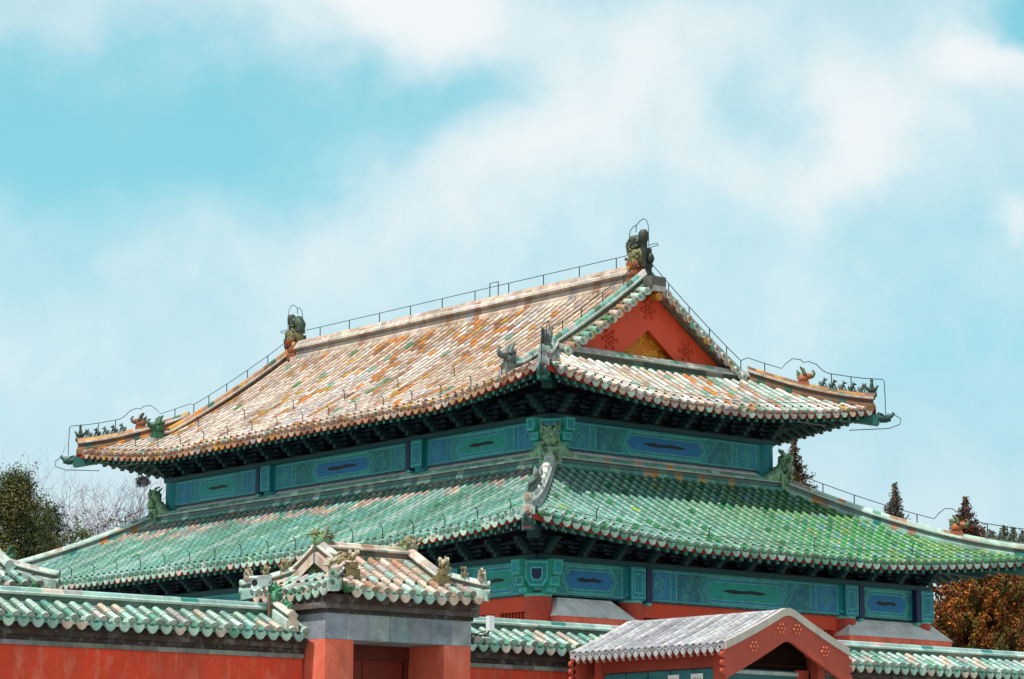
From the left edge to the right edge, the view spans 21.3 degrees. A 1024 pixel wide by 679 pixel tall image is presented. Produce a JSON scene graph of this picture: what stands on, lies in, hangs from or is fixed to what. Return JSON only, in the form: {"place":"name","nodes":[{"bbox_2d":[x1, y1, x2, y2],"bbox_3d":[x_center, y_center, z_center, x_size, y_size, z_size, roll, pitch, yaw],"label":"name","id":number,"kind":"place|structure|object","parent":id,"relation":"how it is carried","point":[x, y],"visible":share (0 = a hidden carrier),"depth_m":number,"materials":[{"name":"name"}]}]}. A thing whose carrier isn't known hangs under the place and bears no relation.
{"place":"outdoors","nodes":[
{"label":"outdoors","id":0,"kind":"place"},
{"bbox_2d":[0,0,1023,619],"label":"sky","id":1,"kind":"structure","parent":0,"point":[837,186],"materials":[{"name":"blue"}]},
{"bbox_2d":[1,218,1023,646],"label":"temple hall","id":2,"kind":"structure","parent":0,"point":[593,448],"depth_m":67.27,"materials":[{"name":"tile"}]},
{"bbox_2d":[469,617,1023,678],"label":"courtyard wall","id":3,"kind":"structure","parent":0,"point":[507,648],"depth_m":40.49,"materials":[{"name":"red paint"}]},
{"label":"ground","id":4,"kind":"structure","parent":0,"visible":0},
{"bbox_2d":[0,528,60,588],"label":"roof","id":5,"kind":"structure","parent":4,"relation":"on","point":[13,572],"depth_m":38.48,"materials":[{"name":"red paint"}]},
{"bbox_2d":[0,455,65,559],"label":"cypress tree","id":6,"kind":"object","parent":4,"relation":"on","point":[18,520],"visible":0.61,"depth_m":91.28,"materials":[{"name":"green plant"}]},
{"bbox_2d":[33,494,78,550],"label":"cypress tree","id":7,"kind":"object","parent":4,"relation":"on","point":[58,518],"visible":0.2,"depth_m":94.74,"materials":[{"name":"green plant"}]},
{"bbox_2d":[0,456,121,551],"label":"bare tree","id":8,"kind":"object","parent":4,"relation":"on","point":[63,503],"visible":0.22,"depth_m":114.21,"materials":[{"name":"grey plant"}]},
{"bbox_2d":[3,434,121,544],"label":"bare tree","id":9,"kind":"object","parent":4,"relation":"on","point":[55,483],"visible":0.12,"depth_m":107.39,"materials":[{"name":"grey plant"}]},
{"bbox_2d":[55,508,98,544],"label":"tree","id":10,"kind":"object","parent":4,"relation":"on","point":[82,536],"visible":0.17,"depth_m":87.80,"materials":[{"name":"green plant"}]},
{"bbox_2d":[42,473,164,537],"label":"bare tree","id":11,"kind":"object","parent":4,"relation":"on","point":[83,503],"visible":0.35,"depth_m":98.84,"materials":[{"name":"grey plant"}]},
{"bbox_2d":[135,475,151,487],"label":"bird nest","id":12,"kind":"object","parent":11,"relation":"on","point":[140,480],"visible":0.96,"depth_m":99.89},
{"bbox_2d":[87,505,124,536],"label":"tree","id":13,"kind":"object","parent":4,"relation":"on","point":[110,519],"visible":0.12,"depth_m":119.71,"materials":[{"name":"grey plant"}]},
{"bbox_2d":[52,475,165,541],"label":"bare tree","id":14,"kind":"object","parent":4,"relation":"on","point":[106,521],"visible":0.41,"depth_m":110.94,"materials":[{"name":"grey plant"}]},
{"bbox_2d":[116,502,141,523],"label":"tree","id":15,"kind":"object","parent":4,"relation":"on","point":[129,516],"visible":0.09,"depth_m":120.00,"materials":[{"name":"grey plant"}]},
{"bbox_2d":[0,581,309,678],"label":"courtyard wall","id":16,"kind":"structure","parent":4,"relation":"on","point":[46,633],"depth_m":35.35,"materials":[{"name":"red paint"}]},
{"bbox_2d":[249,575,273,617],"bbox_3d":[-3.364,3.574,36.949,0.487,0.787,0.260,8,-13,-39],"label":"security camera","id":17,"kind":"object","parent":16,"relation":"attached to","point":[262,581],"visible":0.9,"depth_m":36.88,"materials":[{"name":"white plastic"}]},
{"bbox_2d":[239,525,490,678],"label":"gate","id":18,"kind":"structure","parent":4,"relation":"on","point":[404,609],"depth_m":37.70,"materials":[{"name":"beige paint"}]},
{"bbox_2d":[353,645,408,678],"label":"door leaf","id":19,"kind":"structure","parent":18,"relation":"in","point":[369,662],"depth_m":38.17,"materials":[{"name":"red wood"}]},
{"bbox_2d":[471,616,493,640],"bbox_3d":[-0.542,4.138,38.624,0.589,0.458,0.153,4,-11,-20],"label":"security camera","id":20,"kind":"object","parent":18,"relation":"attached to","point":[489,623],"visible":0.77,"depth_m":38.68,"materials":[{"name":"white plastic"}]},
{"bbox_2d":[568,608,851,678],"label":"booth","id":21,"kind":"object","parent":4,"relation":"on","point":[785,643],"visible":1,"depth_m":38.00,"materials":[{"name":"grey tile"}]},
{"bbox_2d":[605,673,626,678],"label":"door panel","id":22,"kind":"structure","parent":21,"relation":"in","point":[622,675],"depth_m":38.78,"materials":[{"name":"paint"}]},
{"bbox_2d":[627,672,648,678],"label":"door panel","id":23,"kind":"structure","parent":21,"relation":"in","point":[639,675],"depth_m":38.42,"materials":[{"name":"paint"}]},
{"bbox_2d":[649,671,670,678],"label":"door panel","id":24,"kind":"structure","parent":21,"relation":"in","point":[656,674],"depth_m":38.10,"materials":[{"name":"paint"}]},
{"bbox_2d":[671,669,692,678],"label":"door panel","id":25,"kind":"structure","parent":21,"relation":"in","point":[683,674],"depth_m":37.73,"materials":[{"name":"paint"}]},
{"bbox_2d":[693,668,712,678],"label":"door panel","id":26,"kind":"structure","parent":21,"relation":"in","point":[707,672],"depth_m":37.39,"materials":[{"name":"paint"}]},
{"bbox_2d":[786,440,817,489],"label":"conifer","id":27,"kind":"object","parent":4,"relation":"on","point":[798,469],"visible":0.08,"depth_m":129.59,"materials":[{"name":"green plant"}]},
{"bbox_2d":[883,482,941,607],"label":"conifer","id":28,"kind":"object","parent":4,"relation":"on","point":[895,502],"visible":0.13,"depth_m":139.66,"materials":[{"name":"green plant"}]},
{"bbox_2d":[928,496,1004,645],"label":"conifer","id":29,"kind":"object","parent":4,"relation":"on","point":[972,528],"visible":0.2,"depth_m":124.46,"materials":[{"name":"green plant"}]},
{"bbox_2d":[931,573,1023,651],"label":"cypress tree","id":30,"kind":"object","parent":4,"relation":"on","point":[984,600],"visible":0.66,"depth_m":75.10,"materials":[{"name":"orange plant"}]},
{"bbox_2d":[999,525,1010,631],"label":"conifer","id":31,"kind":"object","parent":4,"relation":"on","point":[1004,532],"visible":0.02,"depth_m":149.80,"materials":[{"name":"green plant"}]},
{"bbox_2d":[1010,527,1017,607],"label":"conifer","id":32,"kind":"object","parent":4,"relation":"on","point":[1014,532],"visible":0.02,"depth_m":149.78,"materials":[{"name":"green plant"}]},
{"bbox_2d":[1012,576,1023,644],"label":"cypress tree","id":33,"kind":"object","parent":4,"relation":"on","point":[1022,594],"visible":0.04,"depth_m":78.61,"materials":[{"name":"brown plant"}]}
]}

